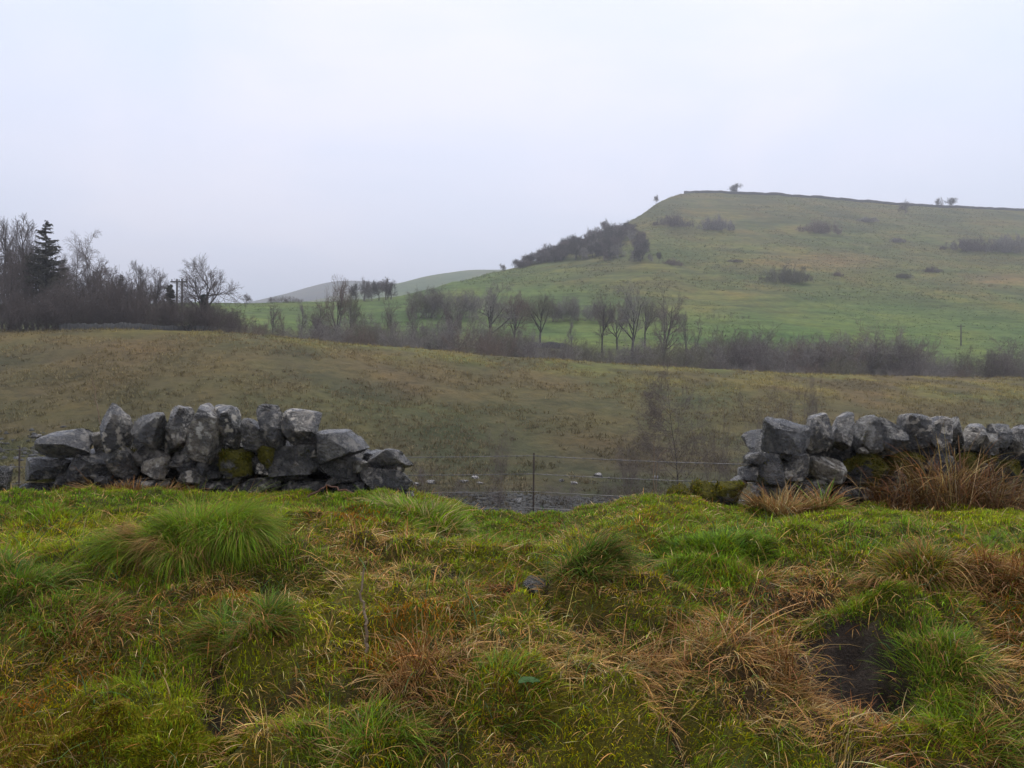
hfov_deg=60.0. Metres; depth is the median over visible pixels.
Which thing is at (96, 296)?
bare shrub
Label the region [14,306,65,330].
bare shrub
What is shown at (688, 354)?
bare shrub
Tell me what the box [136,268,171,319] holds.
bare tree
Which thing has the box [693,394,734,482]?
bare shrub
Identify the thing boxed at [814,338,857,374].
bare shrub
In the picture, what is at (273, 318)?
bare tree
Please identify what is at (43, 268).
conifer tree
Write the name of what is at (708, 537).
grass tussock
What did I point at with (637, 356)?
bare shrub
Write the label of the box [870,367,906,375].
bare shrub
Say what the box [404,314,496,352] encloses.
bare shrub
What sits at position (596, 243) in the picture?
thorn tree
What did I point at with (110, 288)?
bare tree
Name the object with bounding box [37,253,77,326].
bare tree
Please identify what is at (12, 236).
bare tree
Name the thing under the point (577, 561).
grass tussock
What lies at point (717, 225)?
bramble thicket
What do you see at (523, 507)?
scree
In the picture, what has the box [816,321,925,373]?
bare shrub
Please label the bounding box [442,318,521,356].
bare shrub
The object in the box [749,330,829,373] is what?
bare shrub
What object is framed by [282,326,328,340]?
bare shrub
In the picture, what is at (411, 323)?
bare tree
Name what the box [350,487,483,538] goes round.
grass tussock
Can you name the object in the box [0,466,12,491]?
fallen stone
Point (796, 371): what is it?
bare shrub
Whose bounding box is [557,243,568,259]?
thorn tree
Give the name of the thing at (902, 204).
thorn tree
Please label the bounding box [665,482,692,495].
fallen stone
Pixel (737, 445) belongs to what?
bare shrub
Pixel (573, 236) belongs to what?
thorn tree
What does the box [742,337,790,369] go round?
bare shrub
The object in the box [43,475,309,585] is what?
grass tussock
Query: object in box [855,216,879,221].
bramble thicket
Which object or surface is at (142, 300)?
bare shrub
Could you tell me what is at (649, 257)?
thorn tree
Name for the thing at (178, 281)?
utility pole
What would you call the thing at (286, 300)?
hedge bush
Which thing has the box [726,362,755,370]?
bare shrub
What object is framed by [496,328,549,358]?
bare shrub
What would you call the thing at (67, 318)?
bare shrub
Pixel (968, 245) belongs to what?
bramble thicket
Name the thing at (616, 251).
thorn tree
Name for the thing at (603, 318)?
bare tree
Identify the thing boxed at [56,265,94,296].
bare tree
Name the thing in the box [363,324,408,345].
bare shrub
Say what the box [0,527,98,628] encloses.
grass tussock
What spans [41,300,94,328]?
bare shrub
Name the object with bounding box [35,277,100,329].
bare shrub
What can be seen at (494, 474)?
wire fence
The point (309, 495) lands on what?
dead stick
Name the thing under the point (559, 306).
hedge bush
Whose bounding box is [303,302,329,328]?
bare tree
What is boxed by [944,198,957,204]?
thorn tree
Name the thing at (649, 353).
bare shrub
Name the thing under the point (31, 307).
bare shrub
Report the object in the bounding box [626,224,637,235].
thorn tree
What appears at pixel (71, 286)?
bare tree
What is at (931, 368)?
bare shrub
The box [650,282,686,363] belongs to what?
bare tree
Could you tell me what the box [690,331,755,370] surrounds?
bare shrub
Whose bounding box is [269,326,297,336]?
bare shrub
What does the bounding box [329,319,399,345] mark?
bare shrub
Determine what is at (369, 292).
tree
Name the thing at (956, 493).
clump
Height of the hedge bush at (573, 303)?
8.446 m
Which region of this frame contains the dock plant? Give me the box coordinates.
[519,676,540,683]
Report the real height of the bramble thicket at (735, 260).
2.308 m
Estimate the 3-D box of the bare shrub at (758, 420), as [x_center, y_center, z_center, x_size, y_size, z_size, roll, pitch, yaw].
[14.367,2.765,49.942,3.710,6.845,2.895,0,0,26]
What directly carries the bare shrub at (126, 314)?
on the field
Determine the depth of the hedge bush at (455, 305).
203.52 m
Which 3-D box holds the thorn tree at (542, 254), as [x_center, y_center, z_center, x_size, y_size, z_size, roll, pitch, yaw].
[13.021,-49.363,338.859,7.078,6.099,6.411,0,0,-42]
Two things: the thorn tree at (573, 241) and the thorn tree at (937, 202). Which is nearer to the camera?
the thorn tree at (573, 241)
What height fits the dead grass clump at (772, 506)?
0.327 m
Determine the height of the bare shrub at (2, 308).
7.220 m
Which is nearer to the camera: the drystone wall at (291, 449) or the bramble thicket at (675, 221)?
the drystone wall at (291, 449)
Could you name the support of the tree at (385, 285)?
on the hill at (766, 307)
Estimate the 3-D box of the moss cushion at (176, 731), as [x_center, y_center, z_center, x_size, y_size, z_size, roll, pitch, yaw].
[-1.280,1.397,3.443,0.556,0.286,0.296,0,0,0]
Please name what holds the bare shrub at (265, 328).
on the hill at (766, 307)
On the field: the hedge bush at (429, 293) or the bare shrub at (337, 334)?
the bare shrub at (337, 334)
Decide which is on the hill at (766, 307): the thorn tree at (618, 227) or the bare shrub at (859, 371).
the thorn tree at (618, 227)
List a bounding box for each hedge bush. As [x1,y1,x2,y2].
[274,296,284,302]
[283,296,295,302]
[403,284,449,318]
[403,288,437,317]
[408,288,457,317]
[431,286,479,317]
[448,288,500,318]
[499,296,536,318]
[508,297,545,321]
[535,300,569,322]
[543,296,583,321]
[559,293,608,320]
[571,301,604,320]
[670,312,688,323]
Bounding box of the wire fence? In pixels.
[1,447,747,511]
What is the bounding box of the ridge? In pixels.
[245,281,394,302]
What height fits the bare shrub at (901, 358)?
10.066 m
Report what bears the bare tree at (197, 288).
on the field
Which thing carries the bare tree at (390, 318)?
on the hill at (766, 307)
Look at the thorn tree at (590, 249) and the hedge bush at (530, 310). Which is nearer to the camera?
the hedge bush at (530, 310)
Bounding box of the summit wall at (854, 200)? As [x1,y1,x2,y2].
[684,190,1023,210]
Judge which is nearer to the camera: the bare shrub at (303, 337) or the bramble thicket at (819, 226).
the bare shrub at (303, 337)
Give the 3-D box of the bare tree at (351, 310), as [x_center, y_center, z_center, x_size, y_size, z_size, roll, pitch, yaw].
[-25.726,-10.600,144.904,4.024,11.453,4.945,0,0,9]
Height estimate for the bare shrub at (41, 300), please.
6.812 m
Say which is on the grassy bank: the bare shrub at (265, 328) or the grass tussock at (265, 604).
the grass tussock at (265, 604)
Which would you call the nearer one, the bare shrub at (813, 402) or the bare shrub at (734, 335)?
the bare shrub at (813, 402)
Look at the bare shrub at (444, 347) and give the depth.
134.37 m
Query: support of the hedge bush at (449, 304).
on the hill at (766, 307)
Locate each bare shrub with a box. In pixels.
[0,270,44,330]
[0,281,33,329]
[0,285,54,330]
[0,303,37,330]
[1,290,80,330]
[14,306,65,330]
[29,275,126,327]
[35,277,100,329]
[37,285,101,326]
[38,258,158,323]
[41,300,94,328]
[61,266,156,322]
[61,278,155,323]
[84,294,150,324]
[103,294,158,323]
[114,284,176,324]
[120,292,180,326]
[149,288,220,328]
[154,298,207,326]
[165,293,224,330]
[180,303,237,331]
[190,293,241,331]
[198,303,250,332]
[220,310,253,333]
[224,314,269,335]
[252,325,276,334]
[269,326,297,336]
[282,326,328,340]
[287,325,334,341]
[296,307,382,341]
[301,315,355,342]
[313,305,384,342]
[321,319,378,345]
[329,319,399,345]
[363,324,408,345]
[371,320,432,348]
[393,313,465,350]
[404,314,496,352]
[425,311,512,355]
[434,478,474,498]
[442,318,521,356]
[469,320,529,357]
[480,415,515,507]
[482,485,505,506]
[487,322,543,358]
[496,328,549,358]
[517,334,580,359]
[520,339,584,360]
[544,333,606,362]
[577,347,605,361]
[580,346,628,362]
[596,472,623,502]
[599,345,650,364]
[609,450,665,495]
[613,421,643,495]
[614,332,686,365]
[622,353,729,488]
[632,338,677,364]
[634,337,720,368]
[649,359,684,367]
[661,340,734,368]
[671,347,712,367]
[677,335,756,370]
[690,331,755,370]
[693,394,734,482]
[697,321,796,368]
[698,359,731,369]
[703,325,771,369]
[709,421,752,495]
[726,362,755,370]
[731,382,799,457]
[733,328,807,369]
[737,329,840,373]
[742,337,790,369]
[746,361,782,371]
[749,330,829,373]
[763,333,864,373]
[766,341,862,373]
[774,364,804,373]
[779,372,826,424]
[797,358,835,373]
[806,330,878,374]
[814,333,889,375]
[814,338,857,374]
[815,358,870,374]
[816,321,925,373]
[841,316,946,375]
[844,367,872,374]
[861,339,922,375]
[869,337,939,375]
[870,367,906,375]
[888,350,958,376]
[892,361,938,376]
[910,347,979,377]
[921,366,955,376]
[930,346,1023,377]
[939,358,993,377]
[946,369,977,377]
[951,345,1023,377]
[964,353,1022,377]
[971,332,1023,376]
[1011,347,1023,375]
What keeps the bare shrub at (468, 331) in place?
on the hill at (766, 307)
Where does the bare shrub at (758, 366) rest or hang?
on the field
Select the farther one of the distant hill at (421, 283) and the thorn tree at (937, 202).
the distant hill at (421, 283)
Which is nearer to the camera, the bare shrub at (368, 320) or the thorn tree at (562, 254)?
the bare shrub at (368, 320)
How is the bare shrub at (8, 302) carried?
on the field
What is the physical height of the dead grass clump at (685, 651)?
0.469 m
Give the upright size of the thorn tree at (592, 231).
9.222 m
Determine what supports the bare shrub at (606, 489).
on the scree
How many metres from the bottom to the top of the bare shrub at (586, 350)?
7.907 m
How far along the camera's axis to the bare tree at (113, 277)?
109.28 m
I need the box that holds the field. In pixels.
[0,329,1023,507]
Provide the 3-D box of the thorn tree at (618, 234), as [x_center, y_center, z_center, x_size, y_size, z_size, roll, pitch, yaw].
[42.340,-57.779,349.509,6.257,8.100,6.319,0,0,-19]
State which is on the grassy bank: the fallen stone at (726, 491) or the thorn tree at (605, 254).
the fallen stone at (726, 491)
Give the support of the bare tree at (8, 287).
on the field
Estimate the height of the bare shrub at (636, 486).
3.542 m
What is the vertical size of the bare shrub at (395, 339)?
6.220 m
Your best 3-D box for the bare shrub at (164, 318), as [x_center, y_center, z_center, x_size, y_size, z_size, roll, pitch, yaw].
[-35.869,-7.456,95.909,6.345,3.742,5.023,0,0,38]
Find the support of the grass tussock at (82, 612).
on the grassy bank
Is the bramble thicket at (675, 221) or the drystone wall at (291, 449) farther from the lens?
the bramble thicket at (675, 221)
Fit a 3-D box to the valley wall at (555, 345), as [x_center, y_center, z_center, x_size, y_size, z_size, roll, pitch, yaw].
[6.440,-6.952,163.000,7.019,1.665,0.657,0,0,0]
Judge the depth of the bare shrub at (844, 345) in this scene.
139.60 m
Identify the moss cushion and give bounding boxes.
[0,693,128,767]
[108,696,254,767]
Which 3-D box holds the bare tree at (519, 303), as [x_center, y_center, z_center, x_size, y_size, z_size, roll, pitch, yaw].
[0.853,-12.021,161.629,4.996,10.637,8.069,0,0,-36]
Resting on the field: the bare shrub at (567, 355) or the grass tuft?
the bare shrub at (567, 355)
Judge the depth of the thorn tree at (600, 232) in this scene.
371.26 m
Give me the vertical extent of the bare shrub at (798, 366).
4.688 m
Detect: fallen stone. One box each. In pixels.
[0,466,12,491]
[523,575,546,594]
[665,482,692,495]
[688,477,721,503]
[715,479,746,506]
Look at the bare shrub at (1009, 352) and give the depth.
141.98 m
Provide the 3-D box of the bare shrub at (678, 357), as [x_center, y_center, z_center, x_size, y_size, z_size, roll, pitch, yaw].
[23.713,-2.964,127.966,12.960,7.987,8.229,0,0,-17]
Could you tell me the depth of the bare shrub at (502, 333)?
139.12 m
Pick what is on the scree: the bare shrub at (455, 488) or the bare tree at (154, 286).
the bare shrub at (455, 488)
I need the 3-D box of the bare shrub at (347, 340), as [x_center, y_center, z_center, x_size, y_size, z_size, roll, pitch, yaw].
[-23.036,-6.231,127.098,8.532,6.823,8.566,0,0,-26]
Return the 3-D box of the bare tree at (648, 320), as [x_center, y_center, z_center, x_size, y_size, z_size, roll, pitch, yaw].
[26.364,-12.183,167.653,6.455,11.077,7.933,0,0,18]
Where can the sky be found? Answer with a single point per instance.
(290, 145)
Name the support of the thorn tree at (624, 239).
on the hill at (766, 307)
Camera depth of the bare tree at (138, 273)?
106.14 m
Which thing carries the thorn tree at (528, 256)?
on the hill at (766, 307)
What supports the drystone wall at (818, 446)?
on the grassy bank
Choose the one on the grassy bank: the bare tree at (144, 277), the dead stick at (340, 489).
the dead stick at (340, 489)
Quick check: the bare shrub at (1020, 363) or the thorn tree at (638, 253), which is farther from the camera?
the thorn tree at (638, 253)
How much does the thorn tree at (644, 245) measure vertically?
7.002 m
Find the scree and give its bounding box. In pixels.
[0,426,742,515]
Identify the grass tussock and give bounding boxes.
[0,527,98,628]
[2,583,163,672]
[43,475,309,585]
[171,573,313,677]
[275,684,468,767]
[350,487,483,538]
[411,639,583,757]
[518,519,673,591]
[639,522,782,570]
[792,576,922,641]
[837,530,1022,601]
[866,611,1011,725]
[881,672,1023,767]
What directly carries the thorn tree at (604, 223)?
on the hill at (766, 307)
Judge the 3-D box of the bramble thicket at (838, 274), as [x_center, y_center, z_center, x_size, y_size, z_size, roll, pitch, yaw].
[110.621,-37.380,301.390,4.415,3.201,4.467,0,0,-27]
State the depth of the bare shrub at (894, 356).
138.63 m
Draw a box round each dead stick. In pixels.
[307,486,325,497]
[327,484,352,493]
[359,568,368,652]
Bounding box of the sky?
[0,0,1023,302]
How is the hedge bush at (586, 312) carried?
on the hill at (766, 307)
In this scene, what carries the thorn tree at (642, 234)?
on the hill at (766, 307)
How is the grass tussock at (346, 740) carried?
on the grassy bank
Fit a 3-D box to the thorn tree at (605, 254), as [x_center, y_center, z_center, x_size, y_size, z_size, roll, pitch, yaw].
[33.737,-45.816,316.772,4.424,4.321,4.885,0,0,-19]
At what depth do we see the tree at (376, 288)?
267.25 m
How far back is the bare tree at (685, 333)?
150.08 m
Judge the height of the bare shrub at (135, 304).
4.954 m
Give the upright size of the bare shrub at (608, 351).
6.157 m
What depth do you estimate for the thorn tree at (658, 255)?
298.58 m
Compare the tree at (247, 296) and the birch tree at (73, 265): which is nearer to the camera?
the birch tree at (73, 265)
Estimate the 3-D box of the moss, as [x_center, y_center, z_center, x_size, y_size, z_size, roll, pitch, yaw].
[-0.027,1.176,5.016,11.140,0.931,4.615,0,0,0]
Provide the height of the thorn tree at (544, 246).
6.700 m
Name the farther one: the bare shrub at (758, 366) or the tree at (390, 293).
the tree at (390, 293)
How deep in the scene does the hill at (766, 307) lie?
283.52 m
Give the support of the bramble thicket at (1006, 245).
on the hill at (766, 307)
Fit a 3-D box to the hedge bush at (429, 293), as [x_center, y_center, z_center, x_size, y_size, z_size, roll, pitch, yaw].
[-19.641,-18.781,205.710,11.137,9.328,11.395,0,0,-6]
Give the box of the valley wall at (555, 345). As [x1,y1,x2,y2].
[535,342,565,348]
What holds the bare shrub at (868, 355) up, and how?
on the hill at (766, 307)
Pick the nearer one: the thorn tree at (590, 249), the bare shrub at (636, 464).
the bare shrub at (636, 464)
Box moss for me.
[0,487,1023,767]
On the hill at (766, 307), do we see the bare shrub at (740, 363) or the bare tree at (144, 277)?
the bare shrub at (740, 363)
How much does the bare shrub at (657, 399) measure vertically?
8.094 m
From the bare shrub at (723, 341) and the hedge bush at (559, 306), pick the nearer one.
the bare shrub at (723, 341)
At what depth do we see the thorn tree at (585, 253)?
326.23 m
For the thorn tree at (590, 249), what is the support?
on the hill at (766, 307)
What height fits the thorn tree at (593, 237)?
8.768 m
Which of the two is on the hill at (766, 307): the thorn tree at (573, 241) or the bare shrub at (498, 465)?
the thorn tree at (573, 241)
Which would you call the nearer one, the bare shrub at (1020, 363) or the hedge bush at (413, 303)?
the bare shrub at (1020, 363)
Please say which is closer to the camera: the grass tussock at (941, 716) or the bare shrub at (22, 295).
the grass tussock at (941, 716)
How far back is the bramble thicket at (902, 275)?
305.99 m
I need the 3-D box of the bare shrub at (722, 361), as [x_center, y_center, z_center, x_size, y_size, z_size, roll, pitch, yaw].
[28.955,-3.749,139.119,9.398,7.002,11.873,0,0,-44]
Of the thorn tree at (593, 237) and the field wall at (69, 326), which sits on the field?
the field wall at (69, 326)
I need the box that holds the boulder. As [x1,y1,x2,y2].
[31,434,41,437]
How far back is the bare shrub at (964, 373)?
125.56 m
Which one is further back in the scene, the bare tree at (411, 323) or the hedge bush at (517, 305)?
the hedge bush at (517, 305)
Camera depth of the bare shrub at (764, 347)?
141.42 m
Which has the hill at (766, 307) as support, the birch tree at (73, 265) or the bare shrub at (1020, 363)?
the bare shrub at (1020, 363)
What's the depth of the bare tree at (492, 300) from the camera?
157.69 m
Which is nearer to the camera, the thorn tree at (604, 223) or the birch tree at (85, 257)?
the birch tree at (85, 257)
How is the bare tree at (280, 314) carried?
on the hill at (766, 307)
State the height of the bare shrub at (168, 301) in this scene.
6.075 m
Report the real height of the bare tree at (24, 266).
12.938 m
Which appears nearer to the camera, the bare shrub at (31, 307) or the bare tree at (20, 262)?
the bare shrub at (31, 307)
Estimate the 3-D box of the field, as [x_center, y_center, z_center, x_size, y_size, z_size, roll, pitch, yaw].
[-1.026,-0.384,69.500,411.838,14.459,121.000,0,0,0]
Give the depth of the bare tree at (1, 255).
105.18 m
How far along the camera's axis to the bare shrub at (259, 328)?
126.58 m
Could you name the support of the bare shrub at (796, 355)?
on the hill at (766, 307)
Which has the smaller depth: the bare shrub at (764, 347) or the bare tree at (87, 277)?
the bare tree at (87, 277)
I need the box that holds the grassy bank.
[0,485,1023,767]
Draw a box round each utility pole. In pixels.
[170,279,187,325]
[960,324,961,345]
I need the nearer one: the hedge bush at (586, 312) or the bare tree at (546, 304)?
the bare tree at (546, 304)
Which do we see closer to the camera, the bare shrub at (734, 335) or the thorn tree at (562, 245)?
the bare shrub at (734, 335)
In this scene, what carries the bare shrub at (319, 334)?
on the field
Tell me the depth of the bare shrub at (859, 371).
127.82 m
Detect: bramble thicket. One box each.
[652,214,693,227]
[662,257,683,265]
[696,213,734,230]
[726,258,742,262]
[758,261,813,284]
[797,216,842,234]
[831,270,843,276]
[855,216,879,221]
[890,237,906,242]
[894,272,912,278]
[922,265,943,272]
[939,233,997,252]
[984,231,1023,253]
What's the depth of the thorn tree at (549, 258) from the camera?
337.74 m
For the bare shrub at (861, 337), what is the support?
on the hill at (766, 307)
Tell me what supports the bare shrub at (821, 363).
on the hill at (766, 307)
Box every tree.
[0,216,22,319]
[0,220,19,326]
[0,246,12,269]
[0,258,33,329]
[1,238,34,327]
[1,248,30,328]
[8,224,48,327]
[10,212,40,293]
[13,220,72,329]
[19,222,41,329]
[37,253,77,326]
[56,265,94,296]
[62,230,116,300]
[67,230,88,287]
[69,261,103,299]
[89,261,110,297]
[104,266,127,290]
[109,273,136,303]
[123,260,149,297]
[134,265,151,299]
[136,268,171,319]
[148,269,169,313]
[157,285,180,325]
[169,252,250,325]
[244,293,252,300]
[267,304,288,335]
[275,312,286,332]
[293,303,308,330]
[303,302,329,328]
[317,274,350,339]
[343,289,365,338]
[348,281,362,300]
[359,278,373,300]
[362,282,377,300]
[370,280,384,299]
[378,276,392,299]
[380,297,400,337]
[386,280,397,298]
[405,305,422,338]
[438,303,463,337]
[467,277,520,332]
[496,291,532,334]
[517,285,559,341]
[525,254,536,262]
[536,247,550,262]
[539,243,550,251]
[546,255,553,261]
[551,242,566,259]
[552,248,567,260]
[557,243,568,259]
[565,235,577,248]
[566,243,583,259]
[566,323,576,346]
[568,237,580,245]
[577,244,589,259]
[580,233,594,248]
[586,227,598,241]
[586,232,598,248]
[587,244,599,257]
[589,227,605,237]
[589,240,604,255]
[592,289,614,352]
[598,301,632,348]
[601,218,610,230]
[601,250,608,260]
[604,278,652,358]
[605,223,615,234]
[611,224,633,238]
[612,228,626,241]
[613,249,626,257]
[615,235,627,246]
[619,220,629,229]
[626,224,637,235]
[628,245,642,260]
[629,234,642,248]
[633,246,645,261]
[636,230,650,244]
[638,292,665,345]
[639,240,649,257]
[647,253,652,260]
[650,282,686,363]
[656,252,663,259]
[673,310,702,350]
[730,183,742,191]
[896,199,911,213]
[934,198,943,204]
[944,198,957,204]
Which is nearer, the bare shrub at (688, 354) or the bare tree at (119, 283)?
the bare tree at (119, 283)
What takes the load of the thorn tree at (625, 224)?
on the hill at (766, 307)
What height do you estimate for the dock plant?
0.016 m
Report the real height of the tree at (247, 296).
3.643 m
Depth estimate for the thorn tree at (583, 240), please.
355.86 m
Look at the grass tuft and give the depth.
6.62 m
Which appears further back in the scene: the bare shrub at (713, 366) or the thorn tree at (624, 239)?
the thorn tree at (624, 239)
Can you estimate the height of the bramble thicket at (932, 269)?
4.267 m
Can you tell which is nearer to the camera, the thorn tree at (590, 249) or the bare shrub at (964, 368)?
the bare shrub at (964, 368)
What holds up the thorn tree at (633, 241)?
on the hill at (766, 307)
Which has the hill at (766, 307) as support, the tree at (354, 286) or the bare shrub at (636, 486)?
the tree at (354, 286)
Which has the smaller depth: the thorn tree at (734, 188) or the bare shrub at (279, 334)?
the bare shrub at (279, 334)
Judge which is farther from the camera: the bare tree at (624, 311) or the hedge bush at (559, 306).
the hedge bush at (559, 306)
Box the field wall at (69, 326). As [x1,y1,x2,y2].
[59,322,218,330]
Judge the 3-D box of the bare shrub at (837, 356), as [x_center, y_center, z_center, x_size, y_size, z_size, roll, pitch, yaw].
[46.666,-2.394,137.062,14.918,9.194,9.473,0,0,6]
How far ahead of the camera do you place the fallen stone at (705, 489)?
6.53 m
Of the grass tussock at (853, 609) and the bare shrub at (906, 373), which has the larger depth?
the bare shrub at (906, 373)
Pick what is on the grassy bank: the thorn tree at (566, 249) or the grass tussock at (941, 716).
the grass tussock at (941, 716)
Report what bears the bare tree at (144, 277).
on the field
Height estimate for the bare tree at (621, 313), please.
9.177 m
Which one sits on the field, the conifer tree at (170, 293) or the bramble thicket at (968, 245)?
the conifer tree at (170, 293)
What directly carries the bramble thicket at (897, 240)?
on the hill at (766, 307)
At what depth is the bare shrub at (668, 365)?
119.93 m
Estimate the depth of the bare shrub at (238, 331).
103.60 m
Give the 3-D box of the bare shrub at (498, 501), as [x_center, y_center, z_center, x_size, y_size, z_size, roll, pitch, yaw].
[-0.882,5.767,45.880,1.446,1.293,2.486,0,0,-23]
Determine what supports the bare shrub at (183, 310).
on the field
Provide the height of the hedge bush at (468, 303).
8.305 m
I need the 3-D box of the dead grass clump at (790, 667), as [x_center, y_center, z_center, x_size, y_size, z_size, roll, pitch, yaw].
[1.138,1.228,3.711,0.782,0.638,0.803,0,0,0]
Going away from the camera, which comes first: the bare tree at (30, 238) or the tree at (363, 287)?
the bare tree at (30, 238)
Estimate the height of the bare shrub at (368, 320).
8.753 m
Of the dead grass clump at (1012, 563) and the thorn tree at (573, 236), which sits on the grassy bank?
the dead grass clump at (1012, 563)
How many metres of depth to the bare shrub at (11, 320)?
91.66 m
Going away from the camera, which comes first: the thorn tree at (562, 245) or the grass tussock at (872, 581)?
the grass tussock at (872, 581)
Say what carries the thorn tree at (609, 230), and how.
on the hill at (766, 307)
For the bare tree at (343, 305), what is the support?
on the hill at (766, 307)
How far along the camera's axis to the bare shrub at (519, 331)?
141.65 m
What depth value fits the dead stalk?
13.20 m
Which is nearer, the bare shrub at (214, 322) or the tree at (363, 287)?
the bare shrub at (214, 322)
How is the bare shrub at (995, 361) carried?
on the field
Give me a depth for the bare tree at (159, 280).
106.61 m
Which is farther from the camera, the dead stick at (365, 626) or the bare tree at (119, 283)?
the bare tree at (119, 283)
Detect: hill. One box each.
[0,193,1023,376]
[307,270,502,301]
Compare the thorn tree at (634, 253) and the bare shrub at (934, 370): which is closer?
the bare shrub at (934, 370)
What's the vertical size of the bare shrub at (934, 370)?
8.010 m
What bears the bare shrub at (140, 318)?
on the field
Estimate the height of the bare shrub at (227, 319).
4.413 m
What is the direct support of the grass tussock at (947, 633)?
on the grassy bank
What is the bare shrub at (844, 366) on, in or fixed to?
on the field
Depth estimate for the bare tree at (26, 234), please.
106.24 m
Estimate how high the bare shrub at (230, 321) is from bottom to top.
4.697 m
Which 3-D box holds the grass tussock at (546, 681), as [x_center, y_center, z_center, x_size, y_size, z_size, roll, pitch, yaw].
[-0.054,1.243,3.494,0.723,0.422,0.453,0,0,0]
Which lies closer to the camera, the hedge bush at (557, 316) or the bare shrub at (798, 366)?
the bare shrub at (798, 366)
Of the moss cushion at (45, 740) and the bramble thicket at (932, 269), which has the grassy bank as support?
the moss cushion at (45, 740)
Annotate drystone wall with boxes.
[19,403,413,496]
[729,411,1023,507]
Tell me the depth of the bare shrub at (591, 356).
144.54 m
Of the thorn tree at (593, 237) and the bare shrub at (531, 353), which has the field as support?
the bare shrub at (531, 353)
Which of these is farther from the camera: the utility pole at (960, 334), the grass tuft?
the utility pole at (960, 334)
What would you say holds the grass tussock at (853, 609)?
on the grassy bank
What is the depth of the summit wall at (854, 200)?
508.24 m
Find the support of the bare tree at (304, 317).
on the hill at (766, 307)
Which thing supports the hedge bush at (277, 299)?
on the hill at (766, 307)
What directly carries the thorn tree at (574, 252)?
on the hill at (766, 307)
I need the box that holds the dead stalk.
[655,449,666,492]
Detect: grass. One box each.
[0,485,1023,767]
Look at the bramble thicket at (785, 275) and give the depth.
282.40 m
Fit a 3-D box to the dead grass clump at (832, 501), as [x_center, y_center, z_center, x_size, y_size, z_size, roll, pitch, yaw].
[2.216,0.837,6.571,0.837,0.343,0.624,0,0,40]
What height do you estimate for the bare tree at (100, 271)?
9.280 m
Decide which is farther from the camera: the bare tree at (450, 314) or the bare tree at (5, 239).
the bare tree at (450, 314)
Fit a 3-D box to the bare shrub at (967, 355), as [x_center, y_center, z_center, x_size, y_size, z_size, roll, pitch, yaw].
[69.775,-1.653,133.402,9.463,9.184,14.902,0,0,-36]
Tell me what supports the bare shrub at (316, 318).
on the hill at (766, 307)
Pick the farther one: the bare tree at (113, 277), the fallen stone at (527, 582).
the bare tree at (113, 277)
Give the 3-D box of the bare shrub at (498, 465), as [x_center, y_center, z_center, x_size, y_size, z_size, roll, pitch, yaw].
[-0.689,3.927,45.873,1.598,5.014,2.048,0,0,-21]
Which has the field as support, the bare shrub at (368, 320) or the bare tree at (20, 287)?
the bare tree at (20, 287)
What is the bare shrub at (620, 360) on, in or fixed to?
on the hill at (766, 307)
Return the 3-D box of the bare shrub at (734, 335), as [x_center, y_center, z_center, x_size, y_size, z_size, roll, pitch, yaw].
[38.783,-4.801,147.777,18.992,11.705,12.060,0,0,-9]
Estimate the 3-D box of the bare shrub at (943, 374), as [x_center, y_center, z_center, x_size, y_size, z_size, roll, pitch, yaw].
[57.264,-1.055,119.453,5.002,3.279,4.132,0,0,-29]
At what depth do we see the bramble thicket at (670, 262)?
298.69 m
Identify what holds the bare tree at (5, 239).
on the field
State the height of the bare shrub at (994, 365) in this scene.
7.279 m
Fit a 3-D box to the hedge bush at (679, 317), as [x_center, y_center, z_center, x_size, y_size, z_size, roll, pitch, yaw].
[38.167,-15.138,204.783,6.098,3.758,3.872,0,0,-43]
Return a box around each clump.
[318,600,513,736]
[530,580,843,728]
[708,606,890,728]
[731,478,836,515]
[756,478,866,513]
[816,414,1023,512]
[905,511,1023,603]
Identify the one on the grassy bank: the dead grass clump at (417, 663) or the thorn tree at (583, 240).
the dead grass clump at (417, 663)
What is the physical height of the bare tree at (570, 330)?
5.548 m

